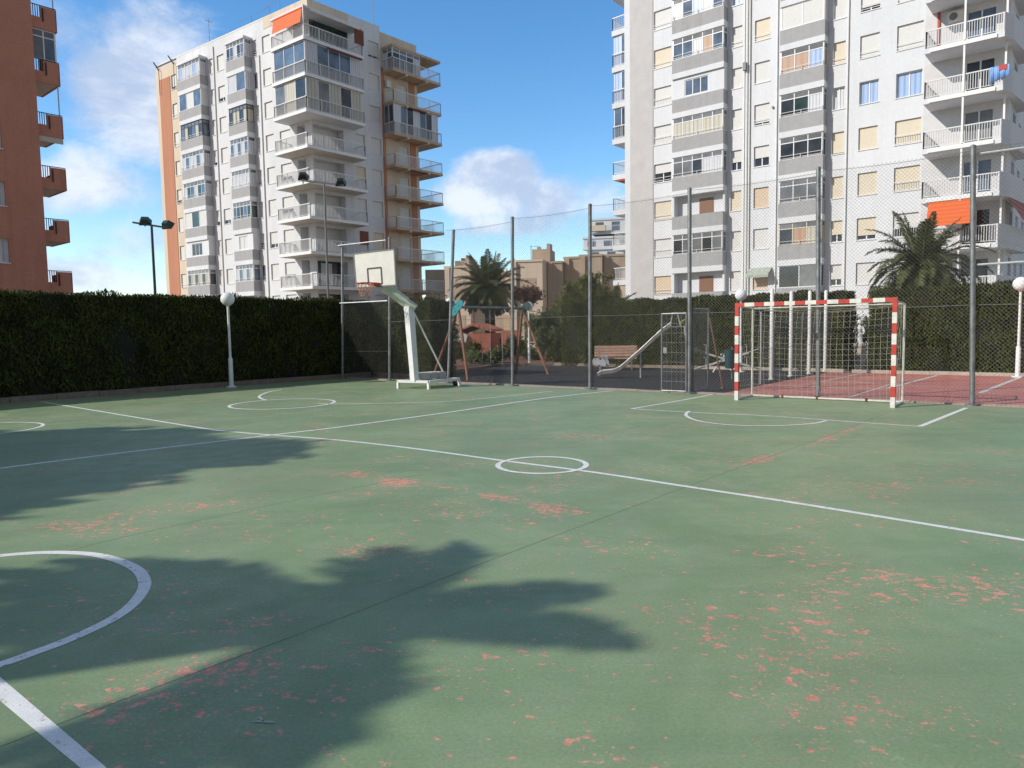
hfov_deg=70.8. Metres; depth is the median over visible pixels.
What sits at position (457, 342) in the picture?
shrub
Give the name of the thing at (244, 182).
bay window
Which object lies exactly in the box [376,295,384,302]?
window
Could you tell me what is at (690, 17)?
bay window
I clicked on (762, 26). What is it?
window
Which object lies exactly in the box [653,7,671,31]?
window
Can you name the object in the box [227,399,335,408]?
key ring
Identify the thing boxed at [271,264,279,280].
window
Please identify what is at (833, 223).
window
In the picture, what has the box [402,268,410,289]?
balcony door
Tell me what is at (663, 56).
window
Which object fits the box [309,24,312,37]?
balcony door
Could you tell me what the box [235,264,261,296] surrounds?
bay window
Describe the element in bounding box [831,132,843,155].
window
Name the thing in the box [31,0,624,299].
sky
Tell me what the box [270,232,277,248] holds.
window
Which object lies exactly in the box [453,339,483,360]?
shrub
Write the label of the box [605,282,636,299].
palm tree
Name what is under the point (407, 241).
balcony door
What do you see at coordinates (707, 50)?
bay window
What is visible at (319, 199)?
balcony door
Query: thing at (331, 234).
balcony door
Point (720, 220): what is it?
balcony
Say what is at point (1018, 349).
globe lamp
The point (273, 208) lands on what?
window
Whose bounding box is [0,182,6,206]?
window
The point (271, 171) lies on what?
window
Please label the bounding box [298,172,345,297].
floodlight mast
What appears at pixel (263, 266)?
window
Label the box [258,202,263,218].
window
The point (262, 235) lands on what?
window
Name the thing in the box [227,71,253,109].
bay window
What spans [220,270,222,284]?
window
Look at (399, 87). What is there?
balcony door
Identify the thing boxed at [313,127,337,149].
balcony door
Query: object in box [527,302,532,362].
globe lamp
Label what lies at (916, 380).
red court line
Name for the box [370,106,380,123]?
window
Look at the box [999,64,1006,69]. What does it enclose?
cloth
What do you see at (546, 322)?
oleander bush
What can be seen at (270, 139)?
window
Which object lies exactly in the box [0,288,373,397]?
clipped hedge
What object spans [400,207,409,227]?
balcony door
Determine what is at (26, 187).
apartment block
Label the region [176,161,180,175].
window
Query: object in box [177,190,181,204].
window
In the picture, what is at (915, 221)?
window
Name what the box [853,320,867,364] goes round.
garden statue
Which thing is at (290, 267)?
window
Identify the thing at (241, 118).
bay window
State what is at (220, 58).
window
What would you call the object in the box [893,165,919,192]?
window
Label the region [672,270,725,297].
bay window
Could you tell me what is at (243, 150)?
bay window
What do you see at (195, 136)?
bay window
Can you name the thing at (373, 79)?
window
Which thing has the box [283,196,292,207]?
window
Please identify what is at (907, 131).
window
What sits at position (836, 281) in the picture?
window
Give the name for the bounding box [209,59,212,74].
window
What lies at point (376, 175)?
window
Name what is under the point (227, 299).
globe lamp
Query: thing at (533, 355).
shrub
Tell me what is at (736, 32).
window
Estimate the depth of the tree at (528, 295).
37.44 m
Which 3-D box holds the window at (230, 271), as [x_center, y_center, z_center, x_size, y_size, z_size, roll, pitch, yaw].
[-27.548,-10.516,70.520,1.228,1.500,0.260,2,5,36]
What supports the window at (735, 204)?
in the apartment block at (714, 95)
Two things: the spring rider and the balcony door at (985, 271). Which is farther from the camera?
the balcony door at (985, 271)
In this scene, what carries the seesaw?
on the playground rubber
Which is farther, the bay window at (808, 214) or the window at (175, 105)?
the window at (175, 105)
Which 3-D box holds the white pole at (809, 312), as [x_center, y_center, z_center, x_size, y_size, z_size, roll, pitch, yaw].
[9.519,-1.649,23.044,0.170,2.662,0.170,-1,4,0]
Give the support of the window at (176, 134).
in the apartment block at (256, 117)
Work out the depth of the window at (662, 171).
56.27 m
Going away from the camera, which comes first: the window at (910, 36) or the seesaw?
the seesaw
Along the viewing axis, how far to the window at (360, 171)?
66.02 m
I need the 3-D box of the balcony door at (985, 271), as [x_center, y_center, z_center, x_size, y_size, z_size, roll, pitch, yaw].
[27.929,-6.461,43.516,1.355,2.130,0.060,3,6,40]
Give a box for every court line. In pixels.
[0,390,612,468]
[0,677,105,767]
[41,401,1023,540]
[318,391,549,403]
[630,394,712,408]
[641,409,919,426]
[847,384,890,397]
[888,375,938,387]
[919,408,967,426]
[978,378,1019,392]
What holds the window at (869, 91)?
in the apartment block at (714, 95)
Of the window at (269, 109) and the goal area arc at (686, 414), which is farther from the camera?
the window at (269, 109)
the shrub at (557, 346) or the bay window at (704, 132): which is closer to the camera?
the shrub at (557, 346)
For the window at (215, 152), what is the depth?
70.69 m
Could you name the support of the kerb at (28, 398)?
on the ground
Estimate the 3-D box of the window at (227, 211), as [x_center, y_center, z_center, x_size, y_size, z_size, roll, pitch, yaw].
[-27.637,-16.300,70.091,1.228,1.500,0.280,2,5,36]
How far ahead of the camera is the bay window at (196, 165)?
71.15 m
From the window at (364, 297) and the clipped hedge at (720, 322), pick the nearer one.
the clipped hedge at (720, 322)
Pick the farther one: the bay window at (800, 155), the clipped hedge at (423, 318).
the bay window at (800, 155)
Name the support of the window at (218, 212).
in the apartment block at (256, 117)
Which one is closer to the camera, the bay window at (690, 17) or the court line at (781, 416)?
the court line at (781, 416)
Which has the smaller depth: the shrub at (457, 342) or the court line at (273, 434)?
the court line at (273, 434)
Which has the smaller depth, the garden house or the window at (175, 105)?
the garden house
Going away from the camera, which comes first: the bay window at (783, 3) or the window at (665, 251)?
the bay window at (783, 3)
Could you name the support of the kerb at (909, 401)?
on the ground
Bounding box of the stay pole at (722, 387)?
[709,318,724,388]
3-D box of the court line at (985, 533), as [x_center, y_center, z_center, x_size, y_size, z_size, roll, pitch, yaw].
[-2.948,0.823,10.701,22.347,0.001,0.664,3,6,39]
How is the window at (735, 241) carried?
in the apartment block at (714, 95)
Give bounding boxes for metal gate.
[661,312,686,391]
[692,308,708,391]
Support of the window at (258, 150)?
in the apartment block at (256, 117)
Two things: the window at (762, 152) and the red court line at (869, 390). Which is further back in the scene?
the window at (762, 152)
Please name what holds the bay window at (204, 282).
in the apartment block at (256, 117)
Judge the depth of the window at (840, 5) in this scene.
47.27 m
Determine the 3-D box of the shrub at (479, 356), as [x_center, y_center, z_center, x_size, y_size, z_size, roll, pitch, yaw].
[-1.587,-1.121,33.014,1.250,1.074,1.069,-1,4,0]
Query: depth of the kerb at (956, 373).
21.92 m
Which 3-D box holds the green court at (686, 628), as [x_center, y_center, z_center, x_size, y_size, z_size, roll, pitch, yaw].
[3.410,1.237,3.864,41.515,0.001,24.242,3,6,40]
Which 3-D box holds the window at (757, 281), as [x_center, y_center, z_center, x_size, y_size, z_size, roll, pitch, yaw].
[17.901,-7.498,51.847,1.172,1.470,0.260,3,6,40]
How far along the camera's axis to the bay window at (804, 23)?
48.05 m
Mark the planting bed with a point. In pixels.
(458, 365)
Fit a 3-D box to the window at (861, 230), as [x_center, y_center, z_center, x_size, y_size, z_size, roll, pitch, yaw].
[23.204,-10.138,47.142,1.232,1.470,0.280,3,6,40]
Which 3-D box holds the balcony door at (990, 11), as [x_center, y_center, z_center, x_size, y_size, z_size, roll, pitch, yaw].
[27.675,-20.917,42.411,1.365,2.130,0.100,3,6,40]
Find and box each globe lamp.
[220,292,236,387]
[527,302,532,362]
[735,289,746,371]
[1011,277,1023,377]
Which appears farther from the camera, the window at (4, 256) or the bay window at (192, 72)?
the bay window at (192, 72)
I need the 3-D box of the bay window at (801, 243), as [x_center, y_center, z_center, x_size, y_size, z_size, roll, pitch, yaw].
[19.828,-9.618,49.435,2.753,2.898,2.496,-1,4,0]
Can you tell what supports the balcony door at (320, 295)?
in the apartment block at (256, 117)
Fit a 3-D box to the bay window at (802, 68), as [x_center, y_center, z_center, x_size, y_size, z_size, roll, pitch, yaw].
[19.639,-21.183,48.560,2.753,2.898,2.496,-1,4,0]
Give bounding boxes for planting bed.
[454,352,553,369]
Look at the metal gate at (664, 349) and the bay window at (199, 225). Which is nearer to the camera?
the metal gate at (664, 349)
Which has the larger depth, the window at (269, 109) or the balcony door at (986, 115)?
the window at (269, 109)
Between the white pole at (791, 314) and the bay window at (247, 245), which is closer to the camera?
the white pole at (791, 314)
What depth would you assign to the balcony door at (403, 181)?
70.03 m
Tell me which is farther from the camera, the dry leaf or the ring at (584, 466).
the ring at (584, 466)
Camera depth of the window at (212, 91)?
70.24 m
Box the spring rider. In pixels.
[592,354,608,370]
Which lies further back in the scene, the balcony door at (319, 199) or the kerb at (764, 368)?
the balcony door at (319, 199)
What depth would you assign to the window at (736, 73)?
51.98 m
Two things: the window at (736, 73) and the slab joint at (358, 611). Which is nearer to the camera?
the slab joint at (358, 611)
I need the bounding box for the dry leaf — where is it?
[250,717,275,722]
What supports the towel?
hanging from the apartment block at (714, 95)
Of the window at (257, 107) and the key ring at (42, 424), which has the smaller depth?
the key ring at (42, 424)
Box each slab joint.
[0,411,890,746]
[51,474,420,556]
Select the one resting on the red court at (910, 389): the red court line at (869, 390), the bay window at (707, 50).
the red court line at (869, 390)
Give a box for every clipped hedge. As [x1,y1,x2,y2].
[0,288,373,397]
[358,296,457,376]
[560,289,858,370]
[865,278,1023,372]
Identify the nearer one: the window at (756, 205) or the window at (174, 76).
the window at (756, 205)
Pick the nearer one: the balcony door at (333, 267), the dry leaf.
the dry leaf
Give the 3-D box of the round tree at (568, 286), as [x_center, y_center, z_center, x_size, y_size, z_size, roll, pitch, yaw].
[4.658,-3.950,40.752,5.036,4.973,3.466,-1,4,0]
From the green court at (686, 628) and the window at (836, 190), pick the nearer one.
the green court at (686, 628)
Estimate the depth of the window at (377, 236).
67.85 m
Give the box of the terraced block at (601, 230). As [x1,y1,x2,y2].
[582,217,624,253]
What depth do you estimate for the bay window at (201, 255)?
71.89 m
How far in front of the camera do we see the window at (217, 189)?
70.89 m
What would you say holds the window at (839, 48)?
in the apartment block at (714, 95)
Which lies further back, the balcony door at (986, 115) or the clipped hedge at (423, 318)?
the balcony door at (986, 115)
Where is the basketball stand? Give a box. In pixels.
[353,249,460,388]
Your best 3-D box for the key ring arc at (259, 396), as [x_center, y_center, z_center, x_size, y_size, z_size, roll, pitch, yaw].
[-6.327,0.274,18.674,0.408,0.001,3.252,-2,4,-12]
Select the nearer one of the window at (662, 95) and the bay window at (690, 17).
the bay window at (690, 17)
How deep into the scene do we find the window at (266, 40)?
64.74 m
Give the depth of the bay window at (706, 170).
53.45 m
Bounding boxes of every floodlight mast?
[132,217,174,294]
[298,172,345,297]
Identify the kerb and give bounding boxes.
[0,372,370,403]
[347,377,1023,406]
[378,362,697,377]
[698,366,847,372]
[852,369,1023,375]
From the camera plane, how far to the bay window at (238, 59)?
65.90 m
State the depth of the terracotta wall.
40.91 m
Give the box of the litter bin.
[724,348,734,378]
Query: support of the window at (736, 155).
in the apartment block at (714, 95)
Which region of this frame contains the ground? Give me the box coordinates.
[364,348,867,378]
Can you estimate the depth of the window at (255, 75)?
66.15 m
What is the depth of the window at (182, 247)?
75.41 m
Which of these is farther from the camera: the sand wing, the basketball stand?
the sand wing
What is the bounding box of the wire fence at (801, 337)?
[760,312,831,383]
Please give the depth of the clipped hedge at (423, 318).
25.18 m
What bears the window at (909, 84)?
in the apartment block at (714, 95)
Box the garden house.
[455,323,502,353]
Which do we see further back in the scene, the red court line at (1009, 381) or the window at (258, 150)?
the window at (258, 150)
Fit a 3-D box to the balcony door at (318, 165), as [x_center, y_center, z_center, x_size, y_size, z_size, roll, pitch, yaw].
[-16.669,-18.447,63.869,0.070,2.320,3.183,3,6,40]
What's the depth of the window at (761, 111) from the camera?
51.00 m
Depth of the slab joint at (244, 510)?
6.38 m
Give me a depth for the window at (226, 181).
69.93 m
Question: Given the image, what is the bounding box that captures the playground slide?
[597,312,684,377]
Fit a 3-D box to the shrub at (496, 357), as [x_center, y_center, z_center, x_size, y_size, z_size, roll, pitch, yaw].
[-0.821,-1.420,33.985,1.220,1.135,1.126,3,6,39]
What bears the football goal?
on the green court at (686, 628)
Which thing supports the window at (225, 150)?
in the apartment block at (256, 117)
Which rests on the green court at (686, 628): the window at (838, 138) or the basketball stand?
the basketball stand
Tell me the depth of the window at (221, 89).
69.30 m
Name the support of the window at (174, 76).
in the apartment block at (256, 117)
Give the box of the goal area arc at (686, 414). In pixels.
[684,411,825,425]
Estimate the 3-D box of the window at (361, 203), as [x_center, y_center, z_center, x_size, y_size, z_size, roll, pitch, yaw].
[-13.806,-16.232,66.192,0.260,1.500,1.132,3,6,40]
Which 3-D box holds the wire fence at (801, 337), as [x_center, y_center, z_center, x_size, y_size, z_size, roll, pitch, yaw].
[8.715,-1.201,22.050,0.391,1.954,6.653,3,6,40]
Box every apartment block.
[0,0,72,293]
[153,0,444,302]
[612,0,1023,344]
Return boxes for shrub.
[434,294,461,350]
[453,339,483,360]
[466,348,489,363]
[486,345,507,362]
[498,334,527,359]
[520,344,544,359]
[542,340,563,364]
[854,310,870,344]
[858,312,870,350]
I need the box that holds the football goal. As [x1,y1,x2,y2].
[734,297,905,407]
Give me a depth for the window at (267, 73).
64.96 m
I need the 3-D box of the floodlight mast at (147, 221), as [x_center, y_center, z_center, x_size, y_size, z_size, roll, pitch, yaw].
[-16.161,-4.108,32.828,1.842,6.932,0.496,-1,4,0]
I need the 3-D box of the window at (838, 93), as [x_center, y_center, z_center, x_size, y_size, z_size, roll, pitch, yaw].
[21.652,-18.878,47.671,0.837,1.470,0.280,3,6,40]
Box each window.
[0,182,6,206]
[0,238,10,263]
[171,74,176,90]
[173,104,177,118]
[174,132,178,147]
[176,54,207,95]
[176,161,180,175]
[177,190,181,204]
[178,218,183,232]
[179,88,208,125]
[180,119,210,154]
[180,246,184,260]
[181,274,185,288]
[182,149,211,184]
[183,179,213,213]
[185,209,214,242]
[186,239,215,270]
[188,269,217,297]
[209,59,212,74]
[210,90,214,105]
[212,120,215,135]
[214,150,216,165]
[215,181,218,195]
[217,55,223,71]
[217,211,219,225]
[217,240,221,255]
[218,86,225,102]
[219,117,226,133]
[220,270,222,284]
[222,147,227,163]
[222,178,229,194]
[224,35,252,77]
[224,209,230,224]
[225,239,232,254]
[226,269,233,284]
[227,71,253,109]
[229,104,254,140]
[230,136,256,172]
[231,168,257,203]
[232,200,258,234]
[234,232,260,265]
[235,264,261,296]
[251,41,256,57]
[253,74,257,90]
[254,106,259,122]
[256,138,260,154]
[257,170,261,186]
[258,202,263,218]
[261,234,264,249]
[261,265,265,281]
[262,35,269,53]
[263,68,271,86]
[264,101,272,119]
[267,134,273,151]
[267,167,275,184]
[268,199,276,216]
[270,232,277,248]
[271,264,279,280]
[279,130,290,148]
[282,163,291,180]
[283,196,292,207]
[284,229,294,246]
[285,262,295,278]
[287,294,296,298]
[355,134,364,151]
[356,166,364,183]
[358,199,365,215]
[361,294,368,300]
[368,41,378,59]
[369,73,378,91]
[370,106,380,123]
[371,138,381,155]
[372,170,381,186]
[373,201,382,217]
[374,233,384,249]
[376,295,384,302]
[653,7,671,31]
[653,47,670,69]
[653,86,670,108]
[653,163,670,183]
[654,124,671,145]
[654,238,671,257]
[655,201,670,220]
[655,276,670,294]
[672,0,727,40]
[672,25,727,79]
[672,67,727,119]
[672,108,726,158]
[672,149,726,197]
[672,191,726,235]
[672,230,726,273]
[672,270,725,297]
[729,231,740,251]
[729,271,740,291]
[730,109,741,130]
[730,150,741,171]
[730,191,740,211]
[731,0,742,6]
[731,26,742,48]
[731,68,742,89]
[752,228,768,249]
[753,103,769,126]
[753,145,768,167]
[753,277,767,289]
[754,18,770,42]
[754,60,769,84]
[754,187,768,208]
[777,176,825,224]
[777,220,824,266]
[777,264,823,294]
[778,86,826,139]
[778,131,825,181]
[779,0,827,52]
[779,41,827,95]
[780,0,806,8]
[829,264,841,286]
[830,176,843,199]
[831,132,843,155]
[831,221,841,242]
[832,41,845,65]
[832,87,844,110]
[833,0,846,20]
[856,217,875,240]
[856,262,874,284]
[857,126,877,151]
[858,79,878,105]
[858,172,876,195]
[859,32,879,59]
[860,0,880,13]
[892,212,918,238]
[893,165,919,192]
[894,117,920,145]
[895,69,922,98]
[896,21,923,51]
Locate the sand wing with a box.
[425,270,444,299]
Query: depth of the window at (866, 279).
47.41 m
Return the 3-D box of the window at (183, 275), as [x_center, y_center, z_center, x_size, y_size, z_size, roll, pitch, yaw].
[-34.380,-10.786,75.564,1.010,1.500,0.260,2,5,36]
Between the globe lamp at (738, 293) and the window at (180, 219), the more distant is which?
the window at (180, 219)
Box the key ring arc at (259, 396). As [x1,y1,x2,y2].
[258,389,282,399]
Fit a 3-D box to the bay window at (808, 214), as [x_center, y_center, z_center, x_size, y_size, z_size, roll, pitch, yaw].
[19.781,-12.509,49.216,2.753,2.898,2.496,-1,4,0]
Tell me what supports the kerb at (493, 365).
on the playground rubber
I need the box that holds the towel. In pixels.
[990,64,1009,83]
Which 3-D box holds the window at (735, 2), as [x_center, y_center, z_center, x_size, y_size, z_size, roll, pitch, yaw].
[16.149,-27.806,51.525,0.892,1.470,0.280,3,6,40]
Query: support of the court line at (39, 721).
on the green court at (686, 628)
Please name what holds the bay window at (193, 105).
in the apartment block at (256, 117)
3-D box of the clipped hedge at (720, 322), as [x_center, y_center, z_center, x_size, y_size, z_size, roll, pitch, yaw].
[7.040,-2.032,28.037,11.801,2.960,1.778,3,6,39]
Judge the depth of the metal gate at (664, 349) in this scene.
17.22 m
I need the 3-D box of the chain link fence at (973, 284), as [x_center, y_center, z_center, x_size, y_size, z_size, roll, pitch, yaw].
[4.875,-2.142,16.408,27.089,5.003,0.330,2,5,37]
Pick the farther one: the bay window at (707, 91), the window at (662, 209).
the window at (662, 209)
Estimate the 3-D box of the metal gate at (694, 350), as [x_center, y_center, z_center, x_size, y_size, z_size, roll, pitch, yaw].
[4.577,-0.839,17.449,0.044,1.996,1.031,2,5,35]
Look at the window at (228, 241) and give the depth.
70.38 m
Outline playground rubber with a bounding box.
[446,365,825,394]
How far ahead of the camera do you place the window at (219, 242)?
71.33 m
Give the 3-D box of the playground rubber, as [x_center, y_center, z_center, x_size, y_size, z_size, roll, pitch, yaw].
[2.618,-0.317,24.726,13.550,0.001,10.301,2,5,37]
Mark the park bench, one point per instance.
(629, 349)
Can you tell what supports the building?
on the ground
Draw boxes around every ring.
[0,551,150,666]
[2,422,44,432]
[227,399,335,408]
[495,456,588,473]
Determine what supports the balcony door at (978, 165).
in the apartment block at (714, 95)
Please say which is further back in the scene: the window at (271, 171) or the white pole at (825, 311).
the window at (271, 171)
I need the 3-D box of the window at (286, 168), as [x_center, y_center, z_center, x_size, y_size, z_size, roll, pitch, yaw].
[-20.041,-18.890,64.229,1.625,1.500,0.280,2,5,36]
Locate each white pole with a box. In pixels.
[769,288,773,379]
[788,291,792,376]
[807,291,811,373]
[822,290,827,371]
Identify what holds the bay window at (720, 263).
in the apartment block at (714, 95)
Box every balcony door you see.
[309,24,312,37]
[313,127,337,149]
[314,161,338,182]
[315,194,340,218]
[316,228,340,252]
[318,261,340,286]
[319,294,340,300]
[397,84,405,102]
[399,146,407,165]
[400,177,408,196]
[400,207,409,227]
[401,238,409,258]
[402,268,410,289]
[961,258,987,283]
[962,209,989,243]
[964,159,990,193]
[965,109,992,142]
[967,58,994,90]
[968,7,995,38]
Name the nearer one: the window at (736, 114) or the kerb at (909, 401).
the kerb at (909, 401)
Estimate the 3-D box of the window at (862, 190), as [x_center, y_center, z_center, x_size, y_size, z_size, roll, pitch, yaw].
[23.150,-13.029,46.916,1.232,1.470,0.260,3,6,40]
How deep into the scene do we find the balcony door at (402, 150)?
69.73 m
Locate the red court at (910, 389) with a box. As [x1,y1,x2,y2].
[716,372,1023,407]
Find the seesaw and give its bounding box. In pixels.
[694,344,759,372]
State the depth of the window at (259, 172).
66.71 m
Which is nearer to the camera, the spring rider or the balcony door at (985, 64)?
the spring rider
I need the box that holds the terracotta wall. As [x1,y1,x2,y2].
[501,330,520,356]
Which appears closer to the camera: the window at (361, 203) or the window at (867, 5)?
the window at (867, 5)
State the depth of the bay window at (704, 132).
53.25 m
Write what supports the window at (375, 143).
in the apartment block at (256, 117)
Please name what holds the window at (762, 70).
in the apartment block at (714, 95)
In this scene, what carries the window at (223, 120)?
in the apartment block at (256, 117)
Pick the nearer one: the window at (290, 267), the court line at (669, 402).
the court line at (669, 402)
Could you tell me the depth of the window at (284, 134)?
63.99 m
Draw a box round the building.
[444,243,625,347]
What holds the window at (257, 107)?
in the apartment block at (256, 117)
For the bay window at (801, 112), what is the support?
in the apartment block at (714, 95)
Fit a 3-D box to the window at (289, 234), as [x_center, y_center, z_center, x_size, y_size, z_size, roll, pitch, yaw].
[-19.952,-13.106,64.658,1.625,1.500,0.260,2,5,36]
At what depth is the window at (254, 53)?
65.84 m
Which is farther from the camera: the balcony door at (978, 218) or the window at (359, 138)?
the window at (359, 138)
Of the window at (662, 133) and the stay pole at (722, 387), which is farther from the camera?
the window at (662, 133)
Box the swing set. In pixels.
[434,300,549,380]
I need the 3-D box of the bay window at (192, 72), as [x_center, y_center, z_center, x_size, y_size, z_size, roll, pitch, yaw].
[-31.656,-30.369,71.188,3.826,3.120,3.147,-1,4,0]
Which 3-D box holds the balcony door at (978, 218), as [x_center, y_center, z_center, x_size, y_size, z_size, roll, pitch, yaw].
[27.865,-9.351,43.286,1.365,2.130,0.100,3,6,40]
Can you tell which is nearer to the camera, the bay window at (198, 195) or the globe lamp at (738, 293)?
the globe lamp at (738, 293)
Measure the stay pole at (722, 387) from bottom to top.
1.819 m
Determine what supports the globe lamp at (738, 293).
on the playground rubber
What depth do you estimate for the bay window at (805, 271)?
49.41 m
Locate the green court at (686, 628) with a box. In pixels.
[0,376,1023,767]
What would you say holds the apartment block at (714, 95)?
on the ground
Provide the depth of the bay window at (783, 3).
48.55 m
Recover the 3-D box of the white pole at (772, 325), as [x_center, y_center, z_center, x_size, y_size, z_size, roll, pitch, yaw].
[7.523,-1.438,20.858,0.170,2.637,0.170,-1,4,0]
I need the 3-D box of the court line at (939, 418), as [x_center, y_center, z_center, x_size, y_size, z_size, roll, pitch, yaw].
[7.310,0.543,12.145,0.080,0.001,3.140,3,6,43]
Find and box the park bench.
[594,345,636,369]
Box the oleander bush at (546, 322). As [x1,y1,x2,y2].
[521,306,562,361]
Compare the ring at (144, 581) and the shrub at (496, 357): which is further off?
the shrub at (496, 357)
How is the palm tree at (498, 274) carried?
on the planting bed
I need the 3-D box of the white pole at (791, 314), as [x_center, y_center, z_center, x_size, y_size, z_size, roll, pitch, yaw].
[8.562,-1.538,22.101,0.170,2.615,0.170,-1,4,0]
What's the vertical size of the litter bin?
0.950 m
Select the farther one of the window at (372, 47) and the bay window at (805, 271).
the window at (372, 47)
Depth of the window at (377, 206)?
67.63 m
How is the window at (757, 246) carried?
in the apartment block at (714, 95)
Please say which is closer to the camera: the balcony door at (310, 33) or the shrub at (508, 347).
the shrub at (508, 347)
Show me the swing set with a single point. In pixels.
(461, 306)
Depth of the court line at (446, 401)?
16.19 m
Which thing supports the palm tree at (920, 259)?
on the ground
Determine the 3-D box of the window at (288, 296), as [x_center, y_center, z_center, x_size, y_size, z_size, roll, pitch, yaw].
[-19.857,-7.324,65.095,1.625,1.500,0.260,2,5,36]
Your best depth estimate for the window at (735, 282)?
53.08 m
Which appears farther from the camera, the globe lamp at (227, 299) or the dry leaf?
the globe lamp at (227, 299)
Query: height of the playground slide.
2.027 m
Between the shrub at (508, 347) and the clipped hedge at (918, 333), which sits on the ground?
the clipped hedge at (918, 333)
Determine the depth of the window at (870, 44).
46.27 m
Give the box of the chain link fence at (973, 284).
[337,142,1023,406]
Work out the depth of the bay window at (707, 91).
53.07 m
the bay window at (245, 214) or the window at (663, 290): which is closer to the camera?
the window at (663, 290)
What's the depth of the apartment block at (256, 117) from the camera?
66.75 m
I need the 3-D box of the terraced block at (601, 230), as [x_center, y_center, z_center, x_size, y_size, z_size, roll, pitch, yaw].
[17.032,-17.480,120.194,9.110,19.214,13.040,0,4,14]
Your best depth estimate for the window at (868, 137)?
46.72 m
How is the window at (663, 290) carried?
in the apartment block at (714, 95)
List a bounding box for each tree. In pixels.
[448,249,531,332]
[508,282,544,358]
[550,271,623,331]
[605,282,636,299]
[865,211,995,291]

